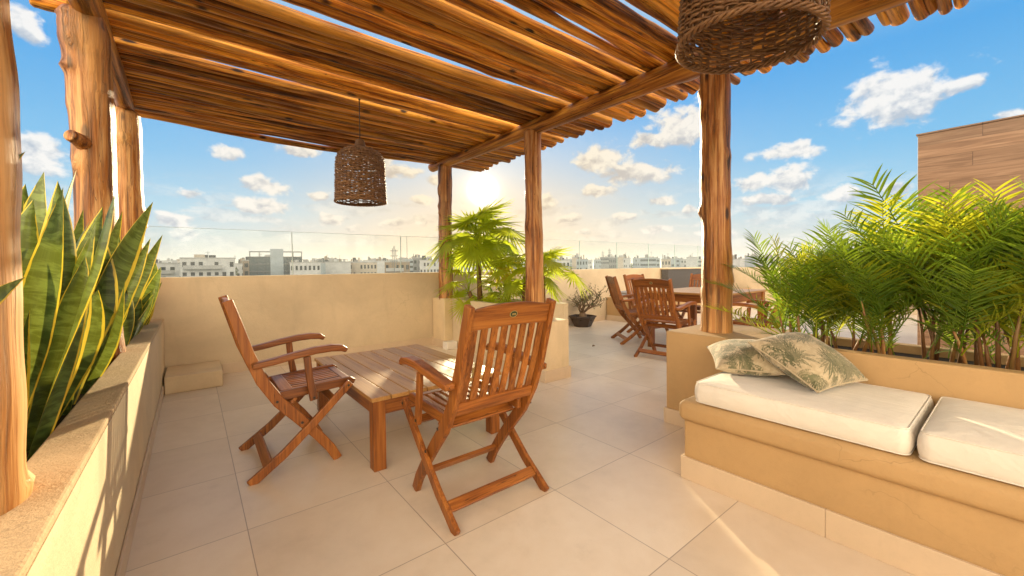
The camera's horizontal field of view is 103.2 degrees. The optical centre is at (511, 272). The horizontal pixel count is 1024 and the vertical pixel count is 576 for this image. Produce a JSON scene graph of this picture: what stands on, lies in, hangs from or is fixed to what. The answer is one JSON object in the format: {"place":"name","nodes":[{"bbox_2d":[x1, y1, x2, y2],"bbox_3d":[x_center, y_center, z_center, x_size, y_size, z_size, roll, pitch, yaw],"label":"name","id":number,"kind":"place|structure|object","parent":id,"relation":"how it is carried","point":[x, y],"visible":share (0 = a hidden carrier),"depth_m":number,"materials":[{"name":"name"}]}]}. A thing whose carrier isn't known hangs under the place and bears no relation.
{"place":"outdoors","nodes":[
{"label":"outdoors","id":0,"kind":"place"},
{"bbox_2d":[156,258,171,262],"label":"apartment building","id":1,"kind":"structure","parent":0,"point":[168,260],"depth_m":312.81,"materials":[{"name":"white concrete"}]},
{"bbox_2d":[155,259,180,276],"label":"apartment building","id":2,"kind":"structure","parent":0,"point":[172,269],"depth_m":126.81,"materials":[{"name":"white concrete"}]},
{"bbox_2d":[179,254,235,276],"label":"apartment building","id":3,"kind":"structure","parent":0,"point":[199,265],"depth_m":118.67,"materials":[{"name":"white concrete"}]},
{"bbox_2d":[235,259,244,275],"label":"apartment building","id":4,"kind":"structure","parent":0,"point":[239,265],"depth_m":174.51,"materials":[{"name":"white concrete"}]},
{"bbox_2d":[242,255,269,275],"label":"apartment building","id":5,"kind":"structure","parent":0,"point":[246,267],"depth_m":153.73,"materials":[{"name":"concrete"}]},
{"bbox_2d":[249,249,301,275],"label":"glass building","id":6,"kind":"structure","parent":0,"point":[275,262],"depth_m":146.02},
{"bbox_2d":[250,257,256,263],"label":"window","id":7,"kind":"structure","parent":6,"relation":"in","point":[253,260],"depth_m":143.42,"materials":[{"name":"grey glass"}]},
{"bbox_2d":[250,265,256,270],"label":"window","id":8,"kind":"structure","parent":6,"relation":"in","point":[252,267],"depth_m":143.42,"materials":[{"name":"grey glass"}]},
{"bbox_2d":[258,257,264,263],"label":"window","id":9,"kind":"structure","parent":6,"relation":"in","point":[261,260],"depth_m":144.62,"materials":[{"name":"grey glass"}]},
{"bbox_2d":[258,265,264,270],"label":"window","id":10,"kind":"structure","parent":6,"relation":"in","point":[260,267],"depth_m":144.62,"materials":[{"name":"grey glass"}]},
{"bbox_2d":[265,257,269,263],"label":"window","id":11,"kind":"structure","parent":6,"relation":"in","point":[267,259],"depth_m":145.54,"materials":[{"name":"grey glass"}]},
{"bbox_2d":[289,258,320,274],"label":"apartment building","id":12,"kind":"structure","parent":0,"point":[305,267],"depth_m":140.35,"materials":[{"name":"white concrete"}]},
{"bbox_2d":[318,258,327,273],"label":"apartment building","id":13,"kind":"structure","parent":0,"point":[323,268],"depth_m":190.59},
{"bbox_2d":[317,256,333,262],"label":"apartment building","id":14,"kind":"structure","parent":0,"point":[325,257],"depth_m":218.40,"materials":[{"name":"white concrete"}]},
{"bbox_2d":[351,258,376,273],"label":"apartment building","id":15,"kind":"structure","parent":0,"point":[358,266],"depth_m":164.34,"materials":[{"name":"white concrete"}]},
{"bbox_2d":[384,257,409,272],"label":"apartment building","id":16,"kind":"structure","parent":0,"point":[389,266],"depth_m":134.65,"materials":[{"name":"white concrete"}]},
{"bbox_2d":[404,256,414,272],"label":"apartment building","id":17,"kind":"structure","parent":0,"point":[411,265],"depth_m":254.67,"materials":[{"name":"white concrete"}]},
{"bbox_2d":[419,256,438,271],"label":"apartment building","id":18,"kind":"structure","parent":0,"point":[424,263],"depth_m":180.12,"materials":[{"name":"white concrete"}]},
{"bbox_2d":[482,252,525,295],"bbox_3d":[0.001,0.065,5.261,0.647,0.718,0.910,-1,1,-38],"label":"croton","id":19,"kind":"object","parent":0,"point":[499,268],"visible":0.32,"depth_m":5.21,"materials":[{"name":"green plant"}]},
{"bbox_2d":[10,0,1023,266],"label":"sky","id":20,"kind":"structure","parent":0,"point":[798,130],"materials":[{"name":"blue"}]},
{"bbox_2d":[125,306,916,575],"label":"terrace floor","id":21,"kind":"structure","parent":0,"point":[603,442],"depth_m":1.90,"materials":[{"name":"tile"}]},
{"bbox_2d":[0,319,164,575],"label":"planter wall","id":22,"kind":"structure","parent":21,"relation":"on","point":[75,512],"depth_m":1.19,"materials":[{"name":"beige paint"}]},
{"bbox_2d":[0,152,24,303],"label":"snake plant","id":23,"kind":"object","parent":22,"relation":"on","point":[7,289],"visible":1,"depth_m":0.77,"materials":[{"name":"green plant"}]},
{"bbox_2d":[20,172,104,420],"bbox_3d":[-1.821,0.036,1.512,0.480,1.019,0.808,-1,1,-38],"label":"snake plant","id":24,"kind":"object","parent":22,"relation":"on","point":[35,214],"visible":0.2,"depth_m":1.41,"materials":[{"name":"green plant"}]},
{"bbox_2d":[21,188,113,461],"bbox_3d":[-1.444,0.115,1.041,0.559,0.870,0.520,0,1,15],"label":"snake plant","id":25,"kind":"object","parent":22,"relation":"on","point":[55,333],"visible":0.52,"depth_m":1.18,"materials":[{"name":"green plant"}]},
{"bbox_2d":[72,202,152,404],"bbox_3d":[-1.960,0.100,1.753,0.508,0.891,0.442,-1,1,-11],"label":"snake plant","id":26,"kind":"object","parent":22,"relation":"on","point":[116,272],"visible":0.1,"depth_m":1.82,"materials":[{"name":"green plant"}]},
{"bbox_2d":[108,211,122,255],"bbox_3d":[-2.252,0.105,1.980,0.435,0.882,0.420,-1,1,-24],"label":"snake plant","id":27,"kind":"object","parent":22,"relation":"on","point":[114,240],"visible":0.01,"depth_m":2.22,"materials":[{"name":"green plant"}]},
{"bbox_2d":[123,238,150,322],"bbox_3d":[-2.490,0.168,2.367,0.448,0.753,0.405,0,1,15],"label":"snake plant","id":28,"kind":"object","parent":22,"relation":"on","point":[133,284],"visible":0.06,"depth_m":2.45,"materials":[{"name":"green plant"}]},
{"bbox_2d":[123,236,161,345],"bbox_3d":[-2.531,0.137,2.571,0.334,0.806,0.589,0,1,36],"label":"snake plant","id":29,"kind":"object","parent":22,"relation":"on","point":[128,323],"visible":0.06,"depth_m":2.78,"materials":[{"name":"green plant"}]},
{"bbox_2d":[130,267,160,340],"bbox_3d":[-2.733,0.228,2.859,0.409,0.624,0.511,-1,1,2],"label":"snake plant","id":30,"kind":"object","parent":22,"relation":"on","point":[145,305],"visible":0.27,"depth_m":2.93,"materials":[{"name":"green plant"}]},
{"bbox_2d":[144,262,157,289],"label":"snake plant","id":31,"kind":"object","parent":22,"relation":"on","point":[154,270],"visible":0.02,"depth_m":3.34,"materials":[{"name":"green plant"}]},
{"bbox_2d":[144,282,161,324],"bbox_3d":[-3.215,0.260,3.475,0.367,0.549,0.295,0,1,42],"label":"snake plant","id":32,"kind":"object","parent":22,"relation":"on","point":[149,318],"visible":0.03,"depth_m":3.48,"materials":[{"name":"green plant"}]},
{"bbox_2d":[0,0,968,515],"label":"pergola","id":33,"kind":"object","parent":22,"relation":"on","point":[126,66],"visible":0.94,"depth_m":2.74,"materials":[{"name":"brown wood"}]},
{"bbox_2d":[334,99,386,206],"bbox_3d":[-1.307,-1.063,3.488,0.433,0.936,0.431,-1,1,-38],"label":"wicker lamp","id":34,"kind":"object","parent":33,"relation":"hanging from","point":[347,172],"visible":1,"depth_m":3.34,"materials":[{"name":"wicker"}]},
{"bbox_2d":[675,0,831,74],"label":"wicker lamp","id":35,"kind":"object","parent":33,"relation":"hanging from","point":[692,25],"visible":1,"depth_m":1.39,"materials":[{"name":"wicker"}]},
{"bbox_2d":[164,361,222,394],"bbox_3d":[-3.037,0.991,3.879,0.418,0.150,0.525,-1,1,-38],"label":"plaster ledge","id":36,"kind":"object","parent":21,"relation":"on","point":[188,377],"visible":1,"depth_m":3.72,"materials":[{"name":"beige paint"}]},
{"bbox_2d":[218,295,354,485],"bbox_3d":[-1.306,0.606,2.372,0.637,0.957,0.569,-1,1,-38],"label":"folding chair","id":37,"kind":"object","parent":21,"relation":"on","point":[285,393],"visible":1,"depth_m":2.22,"materials":[{"name":"brown wood"}]},
{"bbox_2d":[314,344,501,471],"bbox_3d":[-0.794,0.854,2.898,0.854,0.400,1.268,-1,1,-38],"label":"coffee table","id":38,"kind":"object","parent":21,"relation":"on","point":[382,385],"visible":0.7,"depth_m":2.60,"materials":[{"name":"brown wood"}]},
{"bbox_2d":[151,267,700,373],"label":"parapet wall","id":39,"kind":"structure","parent":21,"relation":"on","point":[356,313],"depth_m":4.78,"materials":[{"name":"beige paint"}]},
{"bbox_2d":[150,226,688,274],"bbox_3d":[0.878,-0.328,7.455,12.542,0.553,0.012,-1,1,-38],"label":"glass balustrade","id":40,"kind":"object","parent":39,"relation":"on","point":[436,237],"visible":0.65,"depth_m":5.55,"materials":[{"name":"clear glass"}]},
{"bbox_2d":[443,340,456,349],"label":"drain block","id":41,"kind":"structure","parent":21,"relation":"on","point":[449,344],"depth_m":5.38,"materials":[{"name":"beige concrete"}]},
{"bbox_2d":[399,298,555,535],"bbox_3d":[-0.173,0.599,1.968,0.569,0.957,0.637,-1,1,-39],"label":"folding chair","id":42,"kind":"object","parent":21,"relation":"on","point":[460,399],"visible":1,"depth_m":1.83,"materials":[{"name":"brown wood"}]},
{"bbox_2d":[432,297,570,382],"bbox_3d":[-0.104,0.684,4.987,0.878,0.665,2.438,-1,1,-38],"label":"planter","id":43,"kind":"object","parent":21,"relation":"on","point":[446,327],"visible":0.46,"depth_m":4.62,"materials":[{"name":"beige paint"}]},
{"bbox_2d":[432,267,492,323],"bbox_3d":[-0.624,0.292,5.459,1.034,0.809,0.817,-1,1,-38],"label":"fan palm","id":44,"kind":"object","parent":43,"relation":"on","point":[457,294],"visible":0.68,"depth_m":5.26,"materials":[{"name":"plant"}]},
{"bbox_2d":[424,199,524,300],"bbox_3d":[-0.418,-0.291,5.321,1.438,1.454,1.466,-1,1,-20],"label":"fan palm","id":45,"kind":"object","parent":43,"relation":"on","point":[478,246],"visible":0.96,"depth_m":5.09,"materials":[{"name":"plant"}]},
{"bbox_2d":[477,275,524,302],"bbox_3d":[-0.118,0.327,5.072,0.744,0.670,0.874,-1,1,-38],"label":"fan palm","id":46,"kind":"object","parent":43,"relation":"on","point":[491,297],"visible":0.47,"depth_m":4.96,"materials":[{"name":"plant"}]},
{"bbox_2d":[476,249,567,302],"bbox_3d":[0.116,0.111,4.847,1.112,0.872,1.012,-1,1,-1],"label":"fan palm","id":47,"kind":"object","parent":43,"relation":"on","point":[519,284],"visible":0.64,"depth_m":4.70,"materials":[{"name":"plant"}]},
{"bbox_2d":[500,234,590,302],"bbox_3d":[0.344,-0.002,4.573,1.013,0.881,0.960,-1,1,-38],"label":"fan palm","id":48,"kind":"object","parent":43,"relation":"on","point":[548,257],"visible":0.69,"depth_m":4.50,"materials":[{"name":"plant"}]},
{"bbox_2d":[567,283,608,326],"bbox_3d":[1.312,0.570,7.351,0.586,0.791,1.112,-1,1,-19],"label":"potted bonsai","id":49,"kind":"object","parent":21,"relation":"on","point":[582,319],"visible":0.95,"depth_m":7.17,"materials":[{"name":"green plant"}]},
{"bbox_2d":[605,275,656,344],"bbox_3d":[1.707,0.521,5.813,0.637,0.957,0.569,-1,1,0],"label":"folding chair","id":50,"kind":"object","parent":21,"relation":"on","point":[618,300],"visible":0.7,"depth_m":5.76,"materials":[{"name":"brown wood"}]},
{"bbox_2d":[623,274,669,332],"bbox_3d":[2.191,0.506,6.511,0.569,0.957,0.637,-1,1,-33],"label":"folding chair","id":51,"kind":"object","parent":21,"relation":"on","point":[627,279],"visible":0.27,"depth_m":6.59,"materials":[{"name":"brown wood"}]},
{"bbox_2d":[631,278,696,356],"bbox_3d":[1.781,0.536,4.756,0.637,0.957,0.569,-1,1,-42],"label":"folding chair","id":52,"kind":"object","parent":21,"relation":"on","point":[650,319],"visible":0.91,"depth_m":4.64,"materials":[{"name":"brown wood"}]},
{"bbox_2d":[606,287,751,321],"bbox_3d":[4.102,0.676,9.410,5.113,0.455,0.721,-1,1,-38],"label":"parapet bench","id":53,"kind":"object","parent":21,"relation":"on","point":[613,314],"visible":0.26,"depth_m":8.02,"materials":[{"name":"paint"}]},
{"bbox_2d":[661,268,700,288],"bbox_3d":[4.679,0.153,10.190,3.060,0.552,0.205,-1,1,-38],"label":"dark counter","id":54,"kind":"object","parent":53,"relation":"on","point":[680,277],"visible":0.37,"depth_m":9.51,"materials":[{"name":"grey paint"}]},
{"bbox_2d":[676,273,700,325],"bbox_3d":[2.961,0.497,6.493,0.637,0.957,0.569,-1,1,-40],"label":"folding chair","id":55,"kind":"object","parent":21,"relation":"on","point":[695,277],"visible":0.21,"depth_m":6.71,"materials":[{"name":"brown wood"}]},
{"bbox_2d":[644,287,766,346],"bbox_3d":[2.575,0.606,5.385,1.242,0.746,1.040,-1,1,-38],"label":"dining table","id":56,"kind":"object","parent":21,"relation":"on","point":[687,294],"visible":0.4,"depth_m":5.23,"materials":[{"name":"brown wood"}]},
{"bbox_2d":[732,299,787,328],"bbox_3d":[2.804,0.527,4.529,0.569,0.957,0.637,-1,1,-40],"label":"folding chair","id":57,"kind":"object","parent":21,"relation":"on","point":[747,305],"visible":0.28,"depth_m":4.45,"materials":[{"name":"brown wood"}]},
{"bbox_2d":[733,267,916,314],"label":"side parapet","id":58,"kind":"structure","parent":21,"relation":"on","point":[742,279],"depth_m":10.82,"materials":[{"name":"beige paint"}]},
{"bbox_2d":[664,324,1023,427],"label":"bench planter","id":59,"kind":"object","parent":21,"relation":"on","point":[690,362],"visible":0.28,"depth_m":1.97,"materials":[{"name":"paint"}]},
{"bbox_2d":[701,229,866,338],"bbox_3d":[1.670,0.101,2.470,0.970,0.760,0.852,0,1,29],"label":"areca palm","id":60,"kind":"object","parent":59,"relation":"on","point":[798,292],"visible":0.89,"depth_m":2.34,"materials":[{"name":"plant"}]},
{"bbox_2d":[773,220,916,351],"bbox_3d":[1.924,0.077,2.294,0.792,0.807,0.965,-1,1,-38],"label":"areca palm","id":61,"kind":"object","parent":59,"relation":"on","point":[842,321],"visible":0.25,"depth_m":2.33,"materials":[{"name":"plant"}]},
{"bbox_2d":[798,192,987,358],"bbox_3d":[1.936,0.041,2.102,0.856,0.880,0.720,-1,1,-38],"label":"areca palm","id":62,"kind":"object","parent":59,"relation":"on","point":[882,298],"visible":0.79,"depth_m":2.03,"materials":[{"name":"plant"}]},
{"bbox_2d":[838,163,1023,362],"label":"areca palm","id":63,"kind":"object","parent":59,"relation":"on","point":[926,217],"visible":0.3,"depth_m":1.95,"materials":[{"name":"plant"}]},
{"bbox_2d":[859,198,1023,369],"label":"areca palm","id":64,"kind":"object","parent":59,"relation":"on","point":[978,313],"visible":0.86,"depth_m":1.78,"materials":[{"name":"plant"}]},
{"bbox_2d":[920,180,1023,370],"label":"areca palm","id":65,"kind":"object","parent":59,"relation":"on","point":[1018,362],"visible":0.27,"depth_m":1.80,"materials":[{"name":"plant"}]},
{"bbox_2d":[949,233,1023,285],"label":"areca palm","id":66,"kind":"object","parent":59,"relation":"on","point":[1002,269],"visible":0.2,"depth_m":1.76,"materials":[{"name":"plant"}]},
{"bbox_2d":[679,395,1023,575],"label":"built in bench","id":67,"kind":"object","parent":21,"relation":"on","point":[913,513],"visible":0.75,"depth_m":1.51,"materials":[{"name":"paint"}]},
{"bbox_2d":[695,371,933,454],"bbox_3d":[1.375,0.585,1.898,0.608,0.112,0.785,-1,1,-38],"label":"bench cushion","id":68,"kind":"object","parent":67,"relation":"on","point":[891,420],"visible":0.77,"depth_m":1.69,"materials":[{"name":"white fabric"}]},
{"bbox_2d":[706,339,785,375],"bbox_3d":[1.242,0.446,2.198,0.343,0.156,0.457,0,1,26],"label":"throw pillow","id":69,"kind":"object","parent":68,"relation":"on","point":[739,356],"visible":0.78,"depth_m":2.07,"materials":[{"name":"beige fabric"}]},
{"bbox_2d":[747,332,867,392],"bbox_3d":[1.411,0.412,1.940,0.396,0.220,0.328,-1,1,-25],"label":"throw pillow","id":70,"kind":"object","parent":68,"relation":"on","point":[816,365],"visible":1,"depth_m":1.85,"materials":[{"name":"beige fabric"}]},
{"bbox_2d":[917,397,1023,486],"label":"bench cushion","id":71,"kind":"object","parent":67,"relation":"on","point":[986,440],"visible":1,"depth_m":1.35,"materials":[{"name":"white fabric"}]},
{"bbox_2d":[554,256,569,268],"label":"apartment building","id":72,"kind":"structure","parent":0,"point":[566,262],"depth_m":168.88,"materials":[{"name":"white concrete"}]},
{"bbox_2d":[572,253,578,268],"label":"apartment building","id":73,"kind":"structure","parent":0,"point":[574,260],"depth_m":214.44,"materials":[{"name":"white concrete"}]},
{"bbox_2d":[576,255,587,268],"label":"apartment building","id":74,"kind":"structure","parent":0,"point":[583,263],"depth_m":196.54,"materials":[{"name":"white concrete"}]},
{"bbox_2d":[586,257,592,268],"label":"apartment building","id":75,"kind":"structure","parent":0,"point":[590,264],"depth_m":288.51,"materials":[{"name":"white concrete"}]},
{"bbox_2d":[594,257,600,268],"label":"apartment building","id":76,"kind":"structure","parent":0,"point":[597,263],"depth_m":292.27,"materials":[{"name":"white concrete"}]},
{"bbox_2d":[600,256,608,268],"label":"apartment building","id":77,"kind":"structure","parent":0,"point":[604,262],"depth_m":337.49,"materials":[{"name":"white concrete"}]},
{"bbox_2d":[618,254,624,268],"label":"apartment building","id":78,"kind":"structure","parent":0,"point":[620,261],"depth_m":291.18,"materials":[{"name":"white concrete"}]},
{"bbox_2d":[623,252,630,267],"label":"apartment building","id":79,"kind":"structure","parent":0,"point":[626,262],"depth_m":250.63,"materials":[{"name":"white concrete"}]},
{"bbox_2d":[632,256,639,267],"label":"apartment building","id":80,"kind":"structure","parent":0,"point":[636,262],"depth_m":316.15,"materials":[{"name":"white concrete"}]},
{"bbox_2d":[640,252,656,267],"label":"apartment building","id":81,"kind":"structure","parent":0,"point":[644,262],"depth_m":277.54,"materials":[{"name":"white concrete"}]},
{"bbox_2d":[640,259,655,260],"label":"window","id":82,"kind":"structure","parent":81,"relation":"in","point":[640,259],"depth_m":277.53,"materials":[{"name":"grey glass"}]},
{"bbox_2d":[640,264,655,265],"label":"window","id":83,"kind":"structure","parent":81,"relation":"in","point":[640,264],"depth_m":277.57,"materials":[{"name":"grey glass"}]},
{"bbox_2d":[650,256,659,267],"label":"apartment building","id":84,"kind":"structure","parent":0,"point":[658,262],"depth_m":297.77,"materials":[{"name":"white concrete"}]},
{"bbox_2d":[661,254,670,267],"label":"apartment building","id":85,"kind":"structure","parent":0,"point":[665,263],"depth_m":186.82,"materials":[{"name":"white concrete"}]},
{"bbox_2d":[686,253,697,266],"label":"apartment building","id":86,"kind":"structure","parent":0,"point":[691,261],"depth_m":229.62,"materials":[{"name":"white concrete"}]},
{"bbox_2d":[733,254,739,266],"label":"apartment building","id":87,"kind":"structure","parent":0,"point":[736,261],"depth_m":187.36,"materials":[{"name":"white concrete"}]},
{"bbox_2d":[738,256,744,266],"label":"apartment building","id":88,"kind":"structure","parent":0,"point":[742,264],"depth_m":329.25,"materials":[{"name":"white concrete"}]},
{"bbox_2d":[744,251,757,266],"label":"apartment building","id":89,"kind":"structure","parent":0,"point":[747,264],"depth_m":236.42,"materials":[{"name":"white concrete"}]},
{"bbox_2d":[764,254,778,266],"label":"apartment building","id":90,"kind":"structure","parent":0,"point":[770,256],"depth_m":184.60,"materials":[{"name":"white concrete"}]},
{"bbox_2d":[916,114,1023,354],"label":"clad wall","id":91,"kind":"structure","parent":0,"point":[990,153],"depth_m":3.95,"materials":[{"name":"brown wood"}]},
{"label":"ground","id":92,"kind":"structure","parent":0,"visible":0},
{"bbox_2d":[325,258,350,273],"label":"apartment building","id":93,"kind":"structure","parent":92,"relation":"on","point":[336,266],"depth_m":152.98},
{"bbox_2d":[363,257,378,261],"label":"apartment building","id":94,"kind":"structure","parent":92,"relation":"on","point":[371,259],"depth_m":231.22,"materials":[{"name":"white concrete"}]},
{"bbox_2d":[375,257,384,272],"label":"apartment building","id":95,"kind":"structure","parent":92,"relation":"on","point":[380,266],"depth_m":224.75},
{"bbox_2d":[392,248,396,272],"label":"antenna mast","id":96,"kind":"object","parent":92,"relation":"on","point":[394,259],"visible":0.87,"depth_m":95.97,"materials":[{"name":"grey metal"}]},
{"bbox_2d":[413,254,426,271],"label":"apartment building","id":97,"kind":"structure","parent":92,"relation":"on","point":[416,262],"depth_m":187.43,"materials":[{"name":"white concrete"}]},
{"bbox_2d":[609,254,617,268],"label":"apartment building","id":98,"kind":"structure","parent":92,"relation":"on","point":[613,262],"depth_m":221.76,"materials":[{"name":"white concrete"}]},
{"bbox_2d":[666,256,680,267],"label":"apartment building","id":99,"kind":"structure","parent":92,"relation":"on","point":[677,262],"depth_m":290.61,"materials":[{"name":"white concrete"}]},
{"bbox_2d":[680,257,686,266],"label":"apartment building","id":100,"kind":"structure","parent":92,"relation":"on","point":[683,262],"depth_m":296.46,"materials":[{"name":"white concrete"}]},
{"bbox_2d":[698,256,701,266],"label":"apartment building","id":101,"kind":"structure","parent":92,"relation":"on","point":[699,262],"depth_m":303.22,"materials":[{"name":"white concrete"}]}
]}

